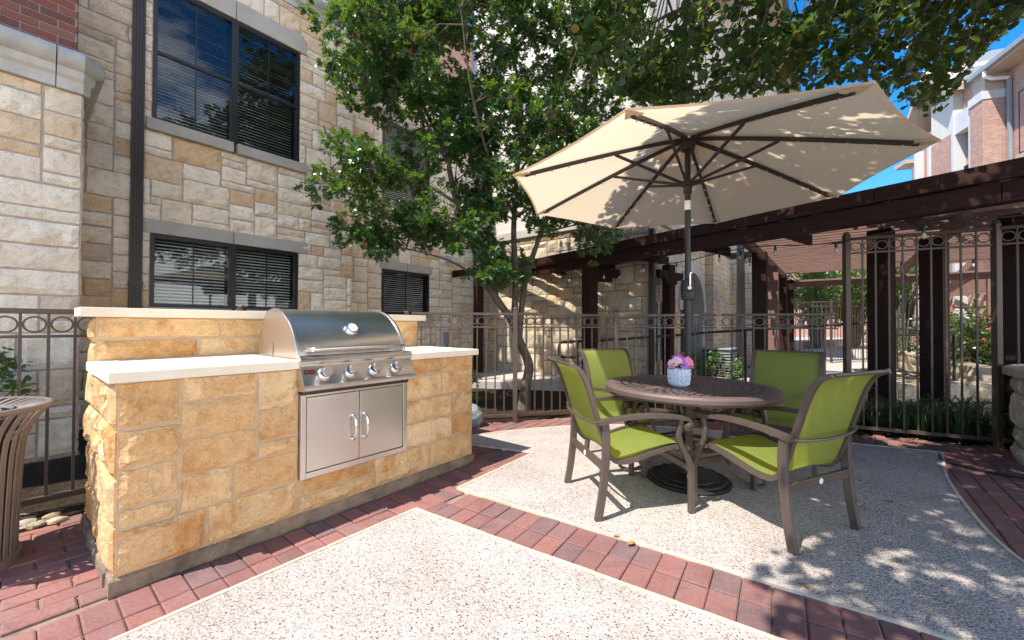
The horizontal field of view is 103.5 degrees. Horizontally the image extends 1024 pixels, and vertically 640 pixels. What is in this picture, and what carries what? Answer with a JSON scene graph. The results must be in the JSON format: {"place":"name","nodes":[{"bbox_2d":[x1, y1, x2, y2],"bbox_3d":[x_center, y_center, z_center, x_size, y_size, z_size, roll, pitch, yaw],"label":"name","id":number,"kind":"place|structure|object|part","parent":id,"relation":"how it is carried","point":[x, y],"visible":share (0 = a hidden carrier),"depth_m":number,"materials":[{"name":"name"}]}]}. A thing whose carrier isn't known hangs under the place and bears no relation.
{"place":"outdoors","nodes":[
{"label":"outdoors","id":0,"kind":"place"},
{"bbox_2d":[19,502,84,532],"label":"soil","id":1,"kind":"structure","parent":0,"point":[72,509],"depth_m":2.44,"materials":[{"name":"brown soil"}]},
{"bbox_2d":[19,518,36,529],"bbox_3d":[-2.770,1.163,2.291,0.096,0.054,0.127,0,-1,0],"label":"river rock","id":2,"kind":"object","parent":1,"relation":"on","point":[23,524],"visible":0.54,"depth_m":2.29,"materials":[{"name":"beige stone"}]},
{"bbox_2d":[20,516,36,519],"bbox_3d":[-2.816,1.165,2.320,0.084,0.055,0.120,0,-1,45],"label":"river rock","id":3,"kind":"object","parent":1,"relation":"on","point":[26,517],"visible":0.29,"depth_m":2.33,"materials":[{"name":"grey stone"}]},
{"bbox_2d":[25,520,46,529],"bbox_3d":[-2.707,1.169,2.301,0.062,0.044,0.094,0,-1,22],"label":"river rock","id":4,"kind":"object","parent":1,"relation":"on","point":[37,524],"visible":1,"depth_m":2.29,"materials":[{"name":"beige stone"}]},
{"bbox_2d":[42,511,61,520],"bbox_3d":[-2.727,1.168,2.395,0.089,0.054,0.100,0,-1,21],"label":"river rock","id":5,"kind":"object","parent":1,"relation":"on","point":[50,515],"visible":0.64,"depth_m":2.38,"materials":[{"name":"beige stone"}]},
{"bbox_2d":[46,516,68,524],"bbox_3d":[-2.654,1.169,2.357,0.067,0.039,0.094,0,-1,35],"label":"river rock","id":6,"kind":"object","parent":1,"relation":"on","point":[56,520],"visible":1,"depth_m":2.34,"materials":[{"name":"beige stone"}]},
{"bbox_2d":[117,510,772,639],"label":"patio slab","id":7,"kind":"structure","parent":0,"point":[415,575],"depth_m":1.68,"materials":[{"name":"beige concrete"}]},
{"bbox_2d":[0,417,1023,639],"bbox_3d":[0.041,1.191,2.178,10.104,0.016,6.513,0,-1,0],"label":"brick paving","id":8,"kind":"structure","parent":0,"point":[56,593],"depth_m":1.97,"materials":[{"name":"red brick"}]},
{"bbox_2d":[0,396,54,572],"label":"trash can","id":9,"kind":"object","parent":8,"relation":"on","point":[17,427],"visible":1,"depth_m":1.94,"materials":[{"name":"brown metal"}]},
{"bbox_2d":[74,307,478,600],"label":"barbecue island","id":10,"kind":"structure","parent":8,"relation":"on","point":[209,436],"depth_m":2.18,"materials":[{"name":"stone"}]},
{"bbox_3d":[-1.072,0.668,2.452,0.069,0.430,0.329,0,-1,39],"label":"door","id":11,"kind":"part","parent":10,"relation":"part of","materials":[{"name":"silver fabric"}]},
{"bbox_2d":[255,308,415,395],"bbox_3d":[-1.173,0.183,2.753,0.722,0.510,0.792,0,-1,39],"label":"gas grill","id":12,"kind":"object","parent":10,"relation":"in","point":[331,351],"visible":1,"depth_m":2.55,"materials":[{"name":"silver metal"}]},
{"bbox_3d":[-0.864,0.672,2.712,0.069,0.430,0.329,0,-1,39],"label":"door","id":13,"kind":"part","parent":10,"relation":"part of","materials":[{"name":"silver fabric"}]},
{"bbox_2d":[109,424,1023,639],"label":"slab edging","id":14,"kind":"object","parent":8,"relation":"on","point":[840,605],"visible":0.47,"depth_m":1.94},
{"bbox_2d":[938,454,1023,478],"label":"edging","id":15,"kind":"object","parent":8,"relation":"on","point":[986,471],"visible":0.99,"depth_m":3.23,"materials":[{"name":"grey concrete"}]},
{"bbox_2d":[1002,364,1023,466],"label":"round planter","id":16,"kind":"object","parent":8,"relation":"on","point":[1016,404],"visible":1,"depth_m":3.41,"materials":[{"name":"stone"}]},
{"bbox_2d":[558,0,1023,116],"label":"shade tree","id":17,"kind":"object","parent":16,"relation":"in","point":[806,34],"visible":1,"depth_m":3.50,"materials":[{"name":"green plant"}]},
{"bbox_2d":[20,388,1011,513],"bbox_3d":[-0.675,1.305,2.627,9.976,0.170,11.688,0,-1,39],"label":"planting bed","id":18,"kind":"object","parent":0,"point":[59,472],"visible":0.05,"depth_m":4.11,"materials":[{"name":"soil"}]},
{"bbox_2d":[0,345,42,409],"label":"shrub","id":19,"kind":"object","parent":18,"relation":"on","point":[13,365],"visible":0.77,"depth_m":2.96,"materials":[{"name":"green plant"}]},
{"bbox_2d":[0,305,409,506],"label":"iron fence","id":20,"kind":"object","parent":18,"relation":"on","point":[46,496],"visible":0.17,"depth_m":2.51,"materials":[{"name":"brown metal"}]},
{"bbox_2d":[472,370,482,400],"bbox_3d":[-0.816,1.004,6.119,0.624,0.560,0.531,0,-1,38],"label":"shrub","id":21,"kind":"object","parent":18,"relation":"on","point":[473,381],"visible":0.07,"depth_m":6.12,"materials":[{"name":"green plant"}]},
{"bbox_2d":[472,403,483,426],"bbox_3d":[-0.496,1.120,4.608,0.329,0.352,0.277,1,-1,-25],"label":"boulder","id":22,"kind":"object","parent":18,"relation":"on","point":[477,417],"visible":0.24,"depth_m":4.54,"materials":[{"name":"white stone"}]},
{"bbox_2d":[291,0,666,410],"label":"oak tree","id":23,"kind":"object","parent":18,"relation":"on","point":[398,32],"visible":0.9,"depth_m":5.18,"materials":[{"name":"green plant"}]},
{"bbox_2d":[412,307,837,421],"bbox_3d":[1.230,0.538,4.972,4.744,1.374,0.916,0,-1,2],"label":"iron fence","id":24,"kind":"object","parent":18,"relation":"on","point":[515,314],"visible":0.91,"depth_m":4.85,"materials":[{"name":"brown metal"}]},
{"bbox_2d":[452,157,1023,444],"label":"pergola","id":25,"kind":"object","parent":18,"relation":"on","point":[914,203],"visible":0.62,"depth_m":5.08,"materials":[{"name":"brown wood"}]},
{"bbox_2d":[528,215,1023,283],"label":"string light","id":26,"kind":"object","parent":25,"relation":"hanging from","point":[923,235],"visible":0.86,"depth_m":4.42,"materials":[{"name":"black plastic"}]},
{"bbox_2d":[842,220,1023,448],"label":"iron fence","id":27,"kind":"object","parent":18,"relation":"on","point":[996,238],"visible":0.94,"depth_m":4.03,"materials":[{"name":"brown metal"}]},
{"bbox_2d":[855,388,1014,446],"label":"lily turf","id":28,"kind":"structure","parent":18,"relation":"on","point":[924,414],"depth_m":4.31,"materials":[{"name":"green plant"}]},
{"bbox_2d":[472,368,728,390],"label":"ramp slab","id":29,"kind":"structure","parent":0,"point":[509,380],"depth_m":7.59,"materials":[{"name":"concrete"}]},
{"bbox_2d":[676,354,702,375],"bbox_3d":[3.585,0.961,8.226,0.587,0.630,0.596,0,-1,36],"label":"shrub","id":30,"kind":"object","parent":29,"relation":"on","point":[698,364],"visible":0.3,"depth_m":8.03,"materials":[{"name":"green plant"}]},
{"bbox_2d":[461,425,1023,639],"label":"patio slab","id":31,"kind":"structure","parent":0,"point":[932,554],"depth_m":2.32,"materials":[{"name":"beige concrete"}]},
{"bbox_2d":[546,356,694,521],"bbox_3d":[0.680,0.725,2.711,0.798,0.931,0.652,0,-1,-10],"label":"patio chair","id":32,"kind":"object","parent":31,"relation":"on","point":[634,441],"visible":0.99,"depth_m":2.57,"materials":[{"name":"green fabric"}]},
{"bbox_2d":[578,348,683,475],"bbox_3d":[1.031,0.737,3.573,0.652,0.931,0.798,1,-1,-24],"label":"patio chair","id":33,"kind":"object","parent":31,"relation":"on","point":[602,366],"visible":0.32,"depth_m":3.73,"materials":[{"name":"green fabric"}]},
{"bbox_2d":[606,375,784,487],"bbox_3d":[1.317,0.831,3.020,1.204,0.704,1.204,0,-1,0],"label":"patio table","id":34,"kind":"object","parent":31,"relation":"on","point":[713,392],"visible":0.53,"depth_m":2.78,"materials":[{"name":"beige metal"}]},
{"bbox_2d":[665,353,693,386],"bbox_3d":[1.228,0.359,2.942,0.231,0.242,0.189,0,-1,0],"label":"flower pot","id":35,"kind":"object","parent":34,"relation":"on","point":[679,375],"visible":1,"depth_m":2.89,"materials":[{"name":"white ceramic"}]},
{"bbox_2d":[513,81,941,495],"bbox_3d":[1.320,-0.124,3.032,2.476,2.635,2.476,0,-1,13],"label":"patio umbrella","id":36,"kind":"object","parent":31,"relation":"on","point":[688,165],"visible":0.91,"depth_m":2.95,"materials":[{"name":"beige fabric"}]},
{"bbox_2d":[725,349,825,475],"bbox_3d":[2.259,0.739,3.415,0.652,0.931,0.798,0,-1,44],"label":"patio chair","id":37,"kind":"object","parent":31,"relation":"on","point":[792,375],"visible":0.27,"depth_m":3.54,"materials":[{"name":"green fabric"}]},
{"bbox_2d":[691,368,891,554],"bbox_3d":[1.595,0.724,2.376,0.652,0.931,0.798,1,-1,-25],"label":"patio chair","id":38,"kind":"object","parent":31,"relation":"on","point":[825,426],"visible":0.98,"depth_m":2.23,"materials":[{"name":"green fabric"}]},
{"bbox_2d":[467,0,1023,194],"label":"sky","id":39,"kind":"structure","parent":0,"point":[888,176],"materials":[{"name":"blue"}]},
{"bbox_2d":[737,357,915,417],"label":"walkway","id":40,"kind":"structure","parent":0,"point":[835,366],"depth_m":12.10,"materials":[{"name":"concrete"}]},
{"bbox_2d":[558,322,858,380],"bbox_3d":[3.121,0.644,6.803,4.662,1.221,0.342,0,-1,9],"label":"handrail","id":41,"kind":"object","parent":40,"relation":"on","point":[710,332],"visible":0.68,"depth_m":6.93,"materials":[{"name":"black metal"}]},
{"bbox_2d":[736,245,749,376],"bbox_3d":[5.303,-0.707,9.360,0.400,4.000,0.400,0,-1,0],"label":"lamp post","id":42,"kind":"object","parent":40,"relation":"on","point":[740,298],"visible":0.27,"depth_m":9.30,"materials":[{"name":"black metal"}]},
{"bbox_2d":[794,299,866,361],"bbox_3d":[9.818,0.345,13.134,5.674,2.019,0.587,0,-1,-4],"label":"iron fence","id":43,"kind":"object","parent":40,"relation":"on","point":[831,306],"visible":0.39,"depth_m":12.97,"materials":[{"name":"brown metal"}]},
{"bbox_2d":[743,202,1023,351],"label":"pergola walk","id":44,"kind":"structure","parent":40,"relation":"on","point":[773,286],"depth_m":6.88,"materials":[{"name":"brown wood"}]},
{"bbox_2d":[739,250,751,265],"bbox_3d":[5.029,-0.935,8.003,0.042,0.190,5.600,0,-1,39],"label":"string light","id":45,"kind":"object","parent":44,"relation":"hanging from","point":[745,260],"visible":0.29,"depth_m":6.20,"materials":[{"name":"glass"}]},
{"bbox_2d":[896,259,979,268],"bbox_3d":[7.077,-0.861,6.268,1.872,0.208,0.204,0,-1,16],"label":"string light","id":46,"kind":"object","parent":44,"relation":"hanging from","point":[973,263],"visible":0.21,"depth_m":6.24,"materials":[{"name":"black plastic"}]},
{"bbox_2d":[865,381,991,402],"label":"stone wall","id":47,"kind":"structure","parent":40,"relation":"on","point":[985,389],"depth_m":6.21,"materials":[{"name":"beige stone"}]},
{"bbox_2d":[794,337,865,350],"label":"terrace","id":48,"kind":"structure","parent":0,"point":[806,342],"depth_m":24.25,"materials":[{"name":"concrete"}]},
{"bbox_2d":[0,0,801,459],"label":"apartment building","id":49,"kind":"structure","parent":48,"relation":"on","point":[160,154],"depth_m":5.58,"materials":[{"name":"stone"}]},
{"bbox_2d":[149,233,297,309],"bbox_3d":[-4.051,-0.609,5.775,0.328,0.910,1.760,0,-1,39],"label":"window","id":50,"kind":"structure","parent":49,"relation":"in","point":[185,272],"depth_m":5.69,"materials":[{"name":"black glass"}]},
{"bbox_2d":[152,0,299,161],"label":"window","id":51,"kind":"structure","parent":49,"relation":"in","point":[214,74],"depth_m":5.76,"materials":[{"name":"black"}]},
{"bbox_2d":[381,269,428,314],"bbox_3d":[-2.363,-0.567,8.671,0.328,0.910,1.210,0,-1,39],"label":"window","id":52,"kind":"structure","parent":49,"relation":"in","point":[401,291],"depth_m":8.78,"materials":[{"name":"black glass"}]},
{"bbox_2d":[382,122,429,205],"bbox_3d":[-2.354,-3.247,8.704,0.328,1.610,1.210,0,-1,39],"label":"window","id":53,"kind":"structure","parent":49,"relation":"in","point":[394,195],"depth_m":8.76,"materials":[{"name":"black glass"}]},
{"bbox_2d":[658,301,661,360],"bbox_3d":[2.896,0.205,7.736,0.050,1.120,0.440,0,-1,39],"label":"downspout","id":54,"kind":"object","parent":49,"relation":"attached to","point":[659,332],"depth_m":7.60,"materials":[{"name":"grey metal"}]},
{"bbox_2d":[666,0,677,30],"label":"window","id":55,"kind":"structure","parent":49,"relation":"in","point":[666,0],"depth_m":8.24,"materials":[{"name":"black"}]},
{"bbox_2d":[691,343,991,421],"bbox_3d":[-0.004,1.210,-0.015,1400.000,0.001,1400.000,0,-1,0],"label":"ground","id":56,"kind":"structure","parent":0,"point":[836,352],"depth_m":17.80,"materials":[{"name":"beige concrete"}]},
{"bbox_2d":[701,347,736,377],"bbox_3d":[4.717,0.959,9.188,0.622,0.660,0.622,0,-1,38],"label":"air conditioner","id":57,"kind":"object","parent":56,"relation":"on","point":[726,352],"visible":0.54,"depth_m":8.91,"materials":[{"name":"black metal"}]},
{"bbox_2d":[692,347,747,378],"bbox_3d":[4.328,0.960,8.562,1.402,0.797,1.125,0,-1,0],"label":"shrub","id":58,"kind":"object","parent":56,"relation":"on","point":[710,359],"visible":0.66,"depth_m":8.59,"materials":[{"name":"green plant"}]},
{"bbox_2d":[788,270,866,347],"bbox_3d":[16.172,-1.308,21.428,4.509,5.594,4.222,0,-1,0],"label":"garden tree","id":59,"kind":"object","parent":56,"relation":"on","point":[822,293],"visible":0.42,"depth_m":20.89,"materials":[{"name":"green plant"}]},
{"bbox_2d":[787,271,908,337],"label":"brick apartments","id":60,"kind":"structure","parent":56,"relation":"on","point":[804,332],"depth_m":30.11,"materials":[{"name":"paint"}]},
{"bbox_2d":[814,269,918,346],"bbox_3d":[18.989,-1.026,22.566,5.332,5.087,4.931,0,-1,0],"label":"garden tree","id":61,"kind":"object","parent":56,"relation":"on","point":[854,287],"visible":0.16,"depth_m":22.05,"materials":[{"name":"green plant"}]},
{"bbox_2d":[851,266,918,350],"bbox_3d":[12.182,-0.704,12.725,2.527,4.131,2.315,0,-1,0],"label":"tree","id":62,"kind":"object","parent":56,"relation":"on","point":[909,303],"visible":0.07,"depth_m":12.60,"materials":[{"name":"green plant"}]},
{"bbox_2d":[864,270,911,313],"bbox_3d":[23.189,-1.258,24.096,5.649,5.618,4.432,0,-1,0],"label":"garden tree","id":63,"kind":"object","parent":56,"relation":"on","point":[910,292],"depth_m":23.13,"materials":[{"name":"green plant"}]},
{"bbox_2d":[906,372,915,376],"bbox_3d":[9.226,1.246,9.305,0.280,0.124,0.217,0,-1,-3],"label":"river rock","id":64,"kind":"object","parent":56,"relation":"on","point":[911,374],"visible":0.81,"depth_m":9.25,"materials":[{"name":"beige stone"}]},
{"bbox_2d":[896,328,955,380],"bbox_3d":[8.317,0.749,8.223,0.802,1.160,7.012,0,-1,44],"label":"handrail","id":65,"kind":"object","parent":56,"relation":"on","point":[953,334],"visible":0.39,"depth_m":6.77,"materials":[{"name":"black metal"}]},
{"bbox_2d":[894,33,1023,349],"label":"brick apartments","id":66,"kind":"structure","parent":56,"relation":"on","point":[978,120],"depth_m":17.37,"materials":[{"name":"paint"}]},
{"bbox_2d":[1018,89,1023,153],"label":"window","id":67,"kind":"structure","parent":66,"relation":"in","point":[1022,89],"depth_m":16.19,"materials":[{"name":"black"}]},
{"bbox_2d":[950,261,990,338],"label":"building","id":68,"kind":"structure","parent":56,"relation":"on","point":[984,285],"depth_m":11.26,"materials":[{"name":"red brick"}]},
{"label":"planting bed","id":69,"kind":"structure","parent":0,"visible":0},
{"bbox_2d":[896,298,990,367],"bbox_3d":[9.720,0.456,8.267,2.919,1.860,3.005,0,-1,0],"label":"flowering shrub","id":70,"kind":"object","parent":69,"relation":"on","point":[969,354],"visible":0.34,"depth_m":8.16,"materials":[{"name":"green plant"}]},
{"bbox_2d":[896,351,991,380],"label":"stone wall","id":71,"kind":"structure","parent":69,"relation":"on","point":[969,371],"depth_m":7.48,"materials":[{"name":"beige stone"}]},
{"bbox_2d":[950,304,985,350],"bbox_3d":[12.286,0.423,10.275,2.704,1.847,2.476,1,-1,-38],"label":"flowering shrub","id":72,"kind":"object","parent":69,"relation":"on","point":[958,327],"visible":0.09,"depth_m":10.79,"materials":[{"name":"green plant"}]},
{"bbox_2d":[952,306,985,324],"bbox_3d":[11.619,0.492,9.595,2.242,1.651,0.060,0,-1,0],"label":"handrail","id":73,"kind":"object","parent":69,"relation":"on","point":[969,307],"visible":0.24,"depth_m":9.58,"materials":[{"name":"beige metal"}]}
]}

